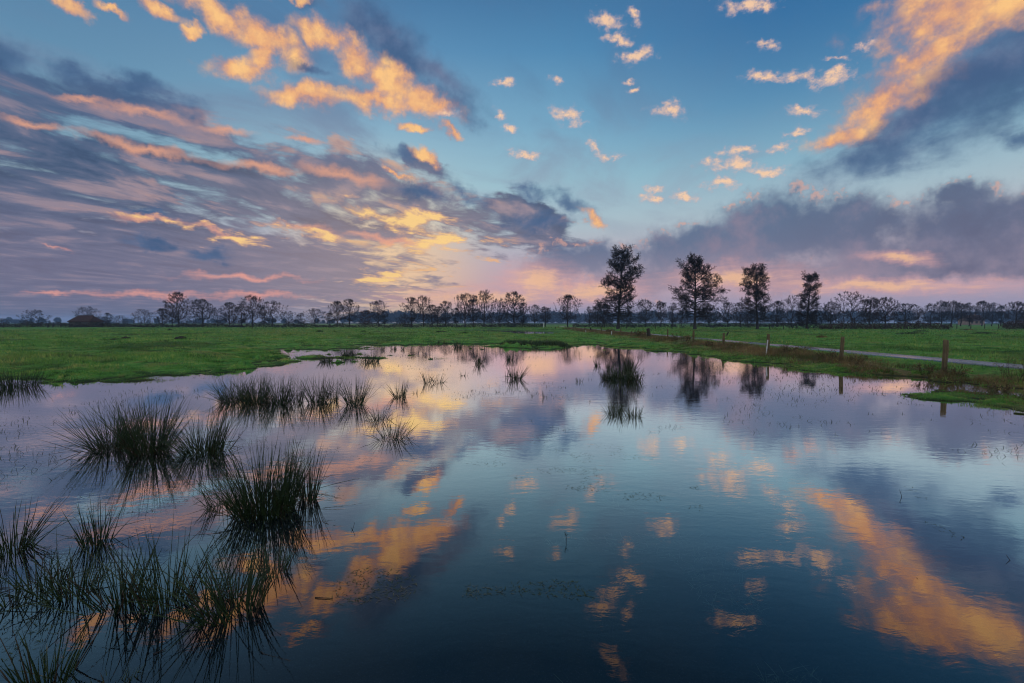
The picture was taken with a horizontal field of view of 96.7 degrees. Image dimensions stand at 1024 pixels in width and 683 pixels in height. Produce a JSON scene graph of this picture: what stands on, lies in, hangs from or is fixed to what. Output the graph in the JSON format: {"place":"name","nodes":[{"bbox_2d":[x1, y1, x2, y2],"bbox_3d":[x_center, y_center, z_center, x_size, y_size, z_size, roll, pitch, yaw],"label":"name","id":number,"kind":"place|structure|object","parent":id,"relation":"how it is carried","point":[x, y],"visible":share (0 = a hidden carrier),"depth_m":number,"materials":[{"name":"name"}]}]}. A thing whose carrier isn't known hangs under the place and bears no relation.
{"place":"outdoors","nodes":[
{"label":"outdoors","id":0,"kind":"place"},
{"bbox_2d":[67,315,103,326],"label":"barn","id":1,"kind":"structure","parent":0,"point":[82,319],"depth_m":126.50,"materials":[{"name":"tile"}]},
{"bbox_2d":[356,310,372,323],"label":"leafy tree","id":2,"kind":"object","parent":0,"point":[364,315],"visible":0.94,"depth_m":125.48,"materials":[{"name":"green plant"}]},
{"bbox_2d":[0,330,1023,682],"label":"water","id":3,"kind":"structure","parent":0,"point":[794,546],"depth_m":3.58,"materials":[{"name":"liquid"}]},
{"bbox_2d":[0,367,51,389],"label":"rush tussock","id":4,"kind":"object","parent":3,"relation":"on","point":[14,383],"visible":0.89,"depth_m":11.25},
{"bbox_2d":[0,569,67,613],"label":"rush tussock","id":5,"kind":"object","parent":3,"relation":"on","point":[10,600],"visible":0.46,"depth_m":2.62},
{"bbox_2d":[0,496,81,557],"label":"rush tussock","id":6,"kind":"object","parent":3,"relation":"on","point":[23,540],"visible":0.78,"depth_m":3.23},
{"bbox_2d":[0,529,104,599],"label":"rush tussock","id":7,"kind":"object","parent":3,"relation":"in","point":[37,574],"visible":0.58,"depth_m":2.78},
{"bbox_2d":[0,610,113,682],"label":"rush tussock","id":8,"kind":"object","parent":3,"relation":"in","point":[50,673],"visible":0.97,"depth_m":1.99,"materials":[{"name":"plant"}]},
{"bbox_2d":[0,541,133,612],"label":"rush tussock","id":9,"kind":"object","parent":3,"relation":"on","point":[66,594],"visible":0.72,"depth_m":2.62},
{"bbox_2d":[28,398,161,459],"bbox_3d":[-5.064,1.161,5.726,1.279,0.884,1.146,1,3,16],"label":"rush tussock","id":10,"kind":"object","parent":3,"relation":"on","point":[101,445],"visible":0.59,"depth_m":5.67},
{"bbox_2d":[47,493,152,549],"bbox_3d":[-3.043,1.309,3.333,0.453,0.426,0.560,0,2,-7],"label":"rush tussock","id":11,"kind":"object","parent":3,"relation":"on","point":[94,527],"visible":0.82,"depth_m":3.29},
{"bbox_2d":[28,527,173,617],"bbox_3d":[-2.195,1.345,2.639,0.674,0.436,0.644,0,2,0],"label":"rush tussock","id":12,"kind":"object","parent":3,"relation":"on","point":[123,588],"visible":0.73,"depth_m":2.55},
{"bbox_2d":[84,401,167,437],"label":"rush tussock","id":13,"kind":"object","parent":3,"relation":"on","point":[126,422],"visible":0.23,"depth_m":6.33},
{"bbox_2d":[87,390,199,457],"bbox_3d":[-4.474,1.029,5.565,1.279,0.884,1.207,0,2,0],"label":"rush tussock","id":14,"kind":"object","parent":3,"relation":"in","point":[136,449],"visible":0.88,"depth_m":5.52,"materials":[{"name":"plant"}]},
{"bbox_2d":[79,513,224,631],"bbox_3d":[-2.031,1.295,2.583,0.736,0.603,0.740,0,2,0],"label":"rush tussock","id":15,"kind":"object","parent":3,"relation":"on","point":[151,596],"visible":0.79,"depth_m":2.54,"materials":[{"name":"plant"}]},
{"bbox_2d":[130,543,257,627],"bbox_3d":[-1.750,1.423,2.593,0.597,0.465,0.476,1,3,17],"label":"rush tussock","id":16,"kind":"object","parent":3,"relation":"on","point":[207,581],"visible":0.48,"depth_m":2.65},
{"bbox_2d":[141,405,247,458],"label":"rush tussock","id":17,"kind":"object","parent":3,"relation":"on","point":[214,448],"visible":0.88,"depth_m":5.47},
{"bbox_2d":[123,523,290,651],"bbox_3d":[-1.602,1.370,2.454,0.753,0.550,0.763,1,3,23],"label":"rush tussock","id":18,"kind":"object","parent":3,"relation":"on","point":[216,600],"visible":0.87,"depth_m":2.50,"materials":[{"name":"plant"}]},
{"bbox_2d":[193,476,252,520],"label":"rush tussock","id":19,"kind":"object","parent":3,"relation":"on","point":[211,504],"visible":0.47,"depth_m":3.92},
{"bbox_2d":[194,373,260,403],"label":"rush tussock","id":20,"kind":"object","parent":3,"relation":"on","point":[224,398],"visible":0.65,"depth_m":9.10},
{"bbox_2d":[174,434,331,528],"bbox_3d":[-2.078,1.175,3.816,1.058,0.727,1.112,1,3,23],"label":"rush tussock","id":21,"kind":"object","parent":3,"relation":"in","point":[278,497],"visible":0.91,"depth_m":3.76,"materials":[{"name":"plant"}]},
{"bbox_2d":[226,372,279,404],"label":"rush tussock","id":22,"kind":"object","parent":3,"relation":"on","point":[246,400],"visible":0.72,"depth_m":8.94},
{"bbox_2d":[243,372,300,405],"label":"rush tussock","id":23,"kind":"object","parent":3,"relation":"on","point":[274,399],"visible":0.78,"depth_m":8.83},
{"bbox_2d":[246,530,301,578],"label":"rush tussock","id":24,"kind":"object","parent":3,"relation":"on","point":[279,558],"visible":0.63,"depth_m":2.93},
{"bbox_2d":[282,380,314,403],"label":"rush tussock","id":25,"kind":"object","parent":3,"relation":"on","point":[299,399],"visible":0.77,"depth_m":8.98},
{"bbox_2d":[292,373,338,404],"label":"rush tussock","id":26,"kind":"object","parent":3,"relation":"on","point":[320,399],"visible":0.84,"depth_m":8.95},
{"bbox_2d":[281,444,358,502],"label":"rush tussock","id":27,"kind":"object","parent":3,"relation":"on","point":[314,494],"visible":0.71,"depth_m":4.08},
{"bbox_2d":[322,379,352,401],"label":"rush tussock","id":28,"kind":"object","parent":3,"relation":"on","point":[333,398],"visible":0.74,"depth_m":9.24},
{"bbox_2d":[326,372,384,405],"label":"rush tussock","id":29,"kind":"object","parent":3,"relation":"on","point":[361,401],"visible":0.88,"depth_m":8.82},
{"bbox_2d":[363,404,397,421],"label":"rush tussock","id":30,"kind":"object","parent":3,"relation":"on","point":[374,418],"visible":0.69,"depth_m":7.41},
{"bbox_2d":[361,412,416,443],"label":"rush tussock","id":31,"kind":"object","parent":3,"relation":"on","point":[397,435],"visible":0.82,"depth_m":6.35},
{"bbox_2d":[381,380,412,397],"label":"rush tussock","id":32,"kind":"object","parent":3,"relation":"on","point":[403,392],"visible":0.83,"depth_m":9.72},
{"bbox_2d":[0,354,1023,665],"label":"water weed","id":33,"kind":"object","parent":3,"relation":"on","point":[370,460],"visible":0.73,"depth_m":4.30,"materials":[{"name":"plant"}]},
{"bbox_2d":[505,363,530,379],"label":"rush tussock","id":34,"kind":"object","parent":3,"relation":"on","point":[516,376],"visible":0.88,"depth_m":12.79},
{"bbox_2d":[514,339,573,346],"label":"sedge bank","id":35,"kind":"structure","parent":3,"relation":"on","point":[548,343],"depth_m":30.00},
{"bbox_2d":[602,400,626,414],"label":"rush tussock","id":36,"kind":"object","parent":3,"relation":"on","point":[618,410],"visible":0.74,"depth_m":7.92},
{"bbox_2d":[605,364,643,381],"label":"rush tussock","id":37,"kind":"object","parent":3,"relation":"on","point":[620,378],"visible":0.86,"depth_m":12.41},
{"bbox_2d":[0,323,1023,414],"bbox_3d":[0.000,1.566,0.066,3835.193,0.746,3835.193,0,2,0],"label":"ground","id":38,"kind":"structure","parent":0,"point":[294,345],"depth_m":28.25,"materials":[{"name":"plant"}]},
{"bbox_2d":[19,309,51,325],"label":"bare bush","id":39,"kind":"object","parent":38,"relation":"on","point":[31,316],"visible":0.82,"depth_m":121.55,"materials":[{"name":"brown plant"}]},
{"bbox_2d":[73,306,101,318],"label":"bare tree","id":40,"kind":"object","parent":38,"relation":"on","point":[90,313],"visible":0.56,"depth_m":149.71,"materials":[{"name":"brown plant"}]},
{"bbox_2d":[131,309,153,324],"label":"bare bush","id":41,"kind":"object","parent":38,"relation":"on","point":[144,318],"visible":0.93,"depth_m":123.52,"materials":[{"name":"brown plant"}]},
{"bbox_2d":[0,321,303,327],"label":"hedge","id":42,"kind":"object","parent":38,"relation":"on","point":[40,324],"visible":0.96,"depth_m":115.51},
{"bbox_2d":[153,308,170,326],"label":"bare tree","id":43,"kind":"object","parent":38,"relation":"on","point":[162,320],"visible":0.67,"depth_m":139.48,"materials":[{"name":"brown plant"}]},
{"bbox_2d":[162,291,194,326],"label":"bare tree","id":44,"kind":"object","parent":38,"relation":"on","point":[178,316],"visible":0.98,"depth_m":124.33,"materials":[{"name":"brown plant"}]},
{"bbox_2d":[187,298,215,326],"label":"bare tree","id":45,"kind":"object","parent":38,"relation":"on","point":[198,306],"visible":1,"depth_m":125.28,"materials":[{"name":"brown plant"}]},
{"bbox_2d":[207,307,228,323],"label":"bare tree","id":46,"kind":"object","parent":38,"relation":"on","point":[215,311],"visible":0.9,"depth_m":129.62,"materials":[{"name":"brown plant"}]},
{"bbox_2d":[221,302,239,323],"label":"bare tree","id":47,"kind":"object","parent":38,"relation":"on","point":[229,311],"visible":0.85,"depth_m":133.43,"materials":[{"name":"brown plant"}]},
{"bbox_2d":[232,304,246,322],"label":"bare tree","id":48,"kind":"object","parent":38,"relation":"on","point":[236,311],"visible":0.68,"depth_m":130.39,"materials":[{"name":"brown plant"}]},
{"bbox_2d":[237,294,265,326],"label":"bare tree","id":49,"kind":"object","parent":38,"relation":"on","point":[252,309],"visible":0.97,"depth_m":125.39,"materials":[{"name":"brown plant"}]},
{"bbox_2d":[253,300,288,323],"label":"bare tree","id":50,"kind":"object","parent":38,"relation":"on","point":[270,311],"visible":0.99,"depth_m":126.17,"materials":[{"name":"brown plant"}]},
{"bbox_2d":[303,308,325,326],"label":"bare tree","id":51,"kind":"object","parent":38,"relation":"on","point":[314,315],"visible":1,"depth_m":129.81,"materials":[{"name":"brown plant"}]},
{"bbox_2d":[327,300,347,326],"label":"bare tree","id":52,"kind":"object","parent":38,"relation":"on","point":[335,311],"visible":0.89,"depth_m":127.46,"materials":[{"name":"brown plant"}]},
{"bbox_2d":[340,298,359,326],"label":"bare tree","id":53,"kind":"object","parent":38,"relation":"on","point":[349,319],"visible":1,"depth_m":126.34,"materials":[{"name":"brown plant"}]},
{"bbox_2d":[358,352,379,361],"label":"rush tussock","id":54,"kind":"object","parent":38,"relation":"on","point":[370,360],"visible":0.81,"depth_m":18.51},
{"bbox_2d":[368,300,388,326],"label":"bare tree","id":55,"kind":"object","parent":38,"relation":"on","point":[378,313],"visible":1,"depth_m":127.44,"materials":[{"name":"brown plant"}]},
{"bbox_2d":[398,296,421,323],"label":"bare tree","id":56,"kind":"object","parent":38,"relation":"on","point":[412,299],"visible":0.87,"depth_m":125.26,"materials":[{"name":"brown plant"}]},
{"bbox_2d":[303,322,542,327],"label":"hedge","id":57,"kind":"object","parent":38,"relation":"on","point":[340,325],"visible":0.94,"depth_m":115.61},
{"bbox_2d":[413,295,433,326],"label":"bare tree","id":58,"kind":"object","parent":38,"relation":"on","point":[422,317],"visible":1,"depth_m":123.37,"materials":[{"name":"brown plant"}]},
{"bbox_2d":[425,304,441,324],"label":"bare tree","id":59,"kind":"object","parent":38,"relation":"on","point":[432,314],"visible":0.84,"depth_m":133.56,"materials":[{"name":"brown plant"}]},
{"bbox_2d":[434,301,454,322],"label":"bare tree","id":60,"kind":"object","parent":38,"relation":"on","point":[447,307],"visible":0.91,"depth_m":129.38,"materials":[{"name":"brown plant"}]},
{"bbox_2d":[452,292,476,326],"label":"bare tree","id":61,"kind":"object","parent":38,"relation":"on","point":[460,306],"visible":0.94,"depth_m":125.31,"materials":[{"name":"brown plant"}]},
{"bbox_2d":[466,294,480,326],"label":"bare tree","id":62,"kind":"object","parent":38,"relation":"on","point":[473,319],"visible":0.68,"depth_m":126.41,"materials":[{"name":"brown plant"}]},
{"bbox_2d":[471,289,495,326],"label":"bare tree","id":63,"kind":"object","parent":38,"relation":"on","point":[484,303],"visible":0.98,"depth_m":123.50,"materials":[{"name":"brown plant"}]},
{"bbox_2d":[490,297,509,326],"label":"bare tree","id":64,"kind":"object","parent":38,"relation":"on","point":[498,304],"visible":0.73,"depth_m":127.30,"materials":[{"name":"brown plant"}]},
{"bbox_2d":[496,314,523,326],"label":"bare bush","id":65,"kind":"object","parent":38,"relation":"on","point":[514,321],"visible":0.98,"depth_m":117.58,"materials":[{"name":"brown plant"}]},
{"bbox_2d":[0,309,1023,322],"bbox_3d":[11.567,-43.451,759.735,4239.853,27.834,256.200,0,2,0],"label":"wood","id":66,"kind":"object","parent":38,"relation":"on","point":[391,317],"visible":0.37,"depth_m":681.37,"materials":[{"name":"plant"}]},
{"bbox_2d":[499,291,529,326],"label":"bare tree","id":67,"kind":"object","parent":38,"relation":"on","point":[515,294],"visible":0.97,"depth_m":120.85,"materials":[{"name":"brown plant"}]},
{"bbox_2d":[526,304,543,322],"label":"bare tree","id":68,"kind":"object","parent":38,"relation":"on","point":[536,312],"visible":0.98,"depth_m":133.56,"materials":[{"name":"brown plant"}]},
{"bbox_2d":[540,306,551,326],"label":"bare tree","id":69,"kind":"object","parent":38,"relation":"on","point":[546,309],"visible":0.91,"depth_m":137.74,"materials":[{"name":"brown plant"}]},
{"bbox_2d":[553,294,582,327],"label":"bare tree","id":70,"kind":"object","parent":38,"relation":"on","point":[570,299],"visible":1,"depth_m":111.59,"materials":[{"name":"brown plant"}]},
{"bbox_2d":[593,243,645,328],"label":"alder tree","id":71,"kind":"object","parent":38,"relation":"on","point":[619,265],"visible":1,"depth_m":89.05,"materials":[{"name":"green plant"}]},
{"bbox_2d":[573,323,677,327],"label":"hedge","id":72,"kind":"object","parent":38,"relation":"on","point":[657,325],"visible":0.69,"depth_m":119.65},
{"bbox_2d":[622,316,650,327],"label":"bare bush","id":73,"kind":"object","parent":38,"relation":"on","point":[639,318],"visible":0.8,"depth_m":107.72,"materials":[{"name":"brown plant"}]},
{"bbox_2d":[634,299,657,325],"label":"bare tree","id":74,"kind":"object","parent":38,"relation":"on","point":[646,310],"visible":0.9,"depth_m":121.44,"materials":[{"name":"brown plant"}]},
{"bbox_2d":[655,300,666,326],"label":"bare tree","id":75,"kind":"object","parent":38,"relation":"on","point":[661,314],"visible":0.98,"depth_m":127.64,"materials":[{"name":"brown plant"}]},
{"bbox_2d":[666,302,679,326],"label":"bare tree","id":76,"kind":"object","parent":38,"relation":"on","point":[670,316],"visible":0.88,"depth_m":123.61,"materials":[{"name":"plant"}]},
{"bbox_2d":[668,252,730,328],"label":"alder tree","id":77,"kind":"object","parent":38,"relation":"on","point":[704,289],"visible":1,"depth_m":83.97,"materials":[{"name":"green plant"}]},
{"bbox_2d":[696,313,732,327],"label":"bare bush","id":78,"kind":"object","parent":38,"relation":"on","point":[711,325],"visible":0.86,"depth_m":103.69,"materials":[{"name":"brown plant"}]},
{"bbox_2d":[718,302,738,326],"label":"bare tree","id":79,"kind":"object","parent":38,"relation":"on","point":[726,308],"visible":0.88,"depth_m":125.47,"materials":[{"name":"plant"}]},
{"bbox_2d":[732,302,750,325],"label":"bare tree","id":80,"kind":"object","parent":38,"relation":"on","point":[741,312],"visible":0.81,"depth_m":123.58,"materials":[{"name":"plant"}]},
{"bbox_2d":[690,322,797,326],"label":"hedge","id":81,"kind":"object","parent":38,"relation":"on","point":[736,325],"visible":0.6,"depth_m":127.62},
{"bbox_2d":[739,262,777,328],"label":"alder tree","id":82,"kind":"object","parent":38,"relation":"on","point":[758,293],"visible":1,"depth_m":85.45,"materials":[{"name":"green plant"}]},
{"bbox_2d":[769,301,785,324],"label":"bare tree","id":83,"kind":"object","parent":38,"relation":"on","point":[777,311],"visible":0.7,"depth_m":127.70,"materials":[{"name":"brown plant"}]},
{"bbox_2d":[774,295,809,328],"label":"bare bush","id":84,"kind":"object","parent":38,"relation":"on","point":[791,307],"visible":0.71,"depth_m":96.14,"materials":[{"name":"brown plant"}]},
{"bbox_2d":[563,327,1023,408],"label":"dry grass","id":85,"kind":"structure","parent":38,"relation":"on","point":[745,348],"depth_m":17.26,"materials":[{"name":"plant"}]},
{"bbox_2d":[795,270,821,328],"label":"alder tree","id":86,"kind":"object","parent":38,"relation":"on","point":[809,279],"visible":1,"depth_m":87.17,"materials":[{"name":"green plant"}]},
{"bbox_2d":[806,306,846,327],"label":"bare bush","id":87,"kind":"object","parent":38,"relation":"on","point":[827,314],"visible":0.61,"depth_m":93.46,"materials":[{"name":"brown plant"}]},
{"bbox_2d":[820,301,840,323],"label":"bare tree","id":88,"kind":"object","parent":38,"relation":"on","point":[830,312],"visible":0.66,"depth_m":117.15,"materials":[{"name":"plant"}]},
{"bbox_2d":[821,290,880,328],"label":"many stemmed tree","id":89,"kind":"object","parent":38,"relation":"on","point":[852,320],"visible":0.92,"depth_m":91.24,"materials":[{"name":"brown plant"}]},
{"bbox_2d":[861,297,880,327],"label":"bare tree","id":90,"kind":"object","parent":38,"relation":"on","point":[869,311],"visible":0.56,"depth_m":111.21,"materials":[{"name":"brown plant"}]},
{"bbox_2d":[857,313,896,328],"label":"bare bush","id":91,"kind":"object","parent":38,"relation":"on","point":[875,322],"visible":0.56,"depth_m":95.89,"materials":[{"name":"brown plant"}]},
{"bbox_2d":[817,322,953,329],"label":"hedge","id":92,"kind":"object","parent":38,"relation":"on","point":[898,325],"visible":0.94,"depth_m":83.74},
{"bbox_2d":[870,297,901,322],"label":"bare tree","id":93,"kind":"object","parent":38,"relation":"on","point":[888,308],"visible":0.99,"depth_m":91.36,"materials":[{"name":"plant"}]},
{"bbox_2d":[887,303,926,323],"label":"bare tree","id":94,"kind":"object","parent":38,"relation":"on","point":[905,315],"visible":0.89,"depth_m":115.41,"materials":[{"name":"plant"}]},
{"bbox_2d":[911,360,940,374],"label":"withered shrub","id":95,"kind":"object","parent":38,"relation":"on","point":[928,367],"visible":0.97,"depth_m":13.24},
{"bbox_2d":[920,303,942,322],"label":"bare tree","id":96,"kind":"object","parent":38,"relation":"on","point":[932,313],"visible":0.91,"depth_m":149.44,"materials":[{"name":"plant"}]},
{"bbox_2d":[928,300,955,324],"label":"bare tree","id":97,"kind":"object","parent":38,"relation":"on","point":[942,309],"visible":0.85,"depth_m":149.16,"materials":[{"name":"plant"}]},
{"bbox_2d":[941,339,948,371],"bbox_3d":[12.397,0.618,13.032,0.142,1.357,0.144,1,2,0],"label":"fence post","id":98,"kind":"object","parent":38,"relation":"on","point":[945,353],"visible":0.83,"depth_m":12.98,"materials":[{"name":"brown wood"}]},
{"bbox_2d":[940,300,963,323],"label":"bare tree","id":99,"kind":"object","parent":38,"relation":"on","point":[955,311],"visible":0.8,"depth_m":149.00,"materials":[{"name":"brown plant"}]},
{"bbox_2d":[943,364,972,377],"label":"withered shrub","id":100,"kind":"object","parent":38,"relation":"on","point":[958,372],"visible":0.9,"depth_m":12.58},
{"bbox_2d":[953,303,969,325],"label":"bare tree","id":101,"kind":"object","parent":38,"relation":"on","point":[964,314],"visible":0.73,"depth_m":149.28,"materials":[{"name":"plant"}]},
{"bbox_2d":[961,302,979,325],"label":"bare tree","id":102,"kind":"object","parent":38,"relation":"on","point":[970,319],"visible":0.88,"depth_m":149.56,"materials":[{"name":"plant"}]},
{"bbox_2d":[957,314,985,324],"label":"farmhouse","id":103,"kind":"object","parent":38,"relation":"on","point":[976,322],"visible":0.63,"depth_m":232.18,"materials":[{"name":"brick"}]},
{"bbox_2d":[972,300,992,325],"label":"bare tree","id":104,"kind":"object","parent":38,"relation":"on","point":[982,310],"visible":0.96,"depth_m":149.42,"materials":[{"name":"plant"}]},
{"bbox_2d":[969,378,1012,390],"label":"withered shrub","id":105,"kind":"object","parent":38,"relation":"on","point":[1006,388],"visible":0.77,"depth_m":10.66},
{"bbox_2d":[981,302,1003,325],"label":"bare tree","id":106,"kind":"object","parent":38,"relation":"on","point":[993,309],"visible":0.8,"depth_m":149.12,"materials":[{"name":"plant"}]},
{"bbox_2d":[988,347,1023,382],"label":"withered shrub","id":107,"kind":"object","parent":38,"relation":"on","point":[1001,368],"visible":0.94,"depth_m":11.49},
{"bbox_2d":[998,320,1023,328],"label":"hedge","id":108,"kind":"object","parent":38,"relation":"on","point":[1007,325],"visible":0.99,"depth_m":84.12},
{"bbox_2d":[1000,301,1023,321],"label":"bare tree","id":109,"kind":"object","parent":38,"relation":"on","point":[1014,311],"visible":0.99,"depth_m":117.80,"materials":[{"name":"brown plant"}]},
{"bbox_2d":[0,0,1023,322],"label":"sky","id":110,"kind":"structure","parent":0,"point":[302,155],"materials":[{"name":"blue"}]},
{"bbox_2d":[560,326,1023,369],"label":"path","id":111,"kind":"structure","parent":0,"point":[970,362],"depth_m":17.64,"materials":[{"name":"gravel"}]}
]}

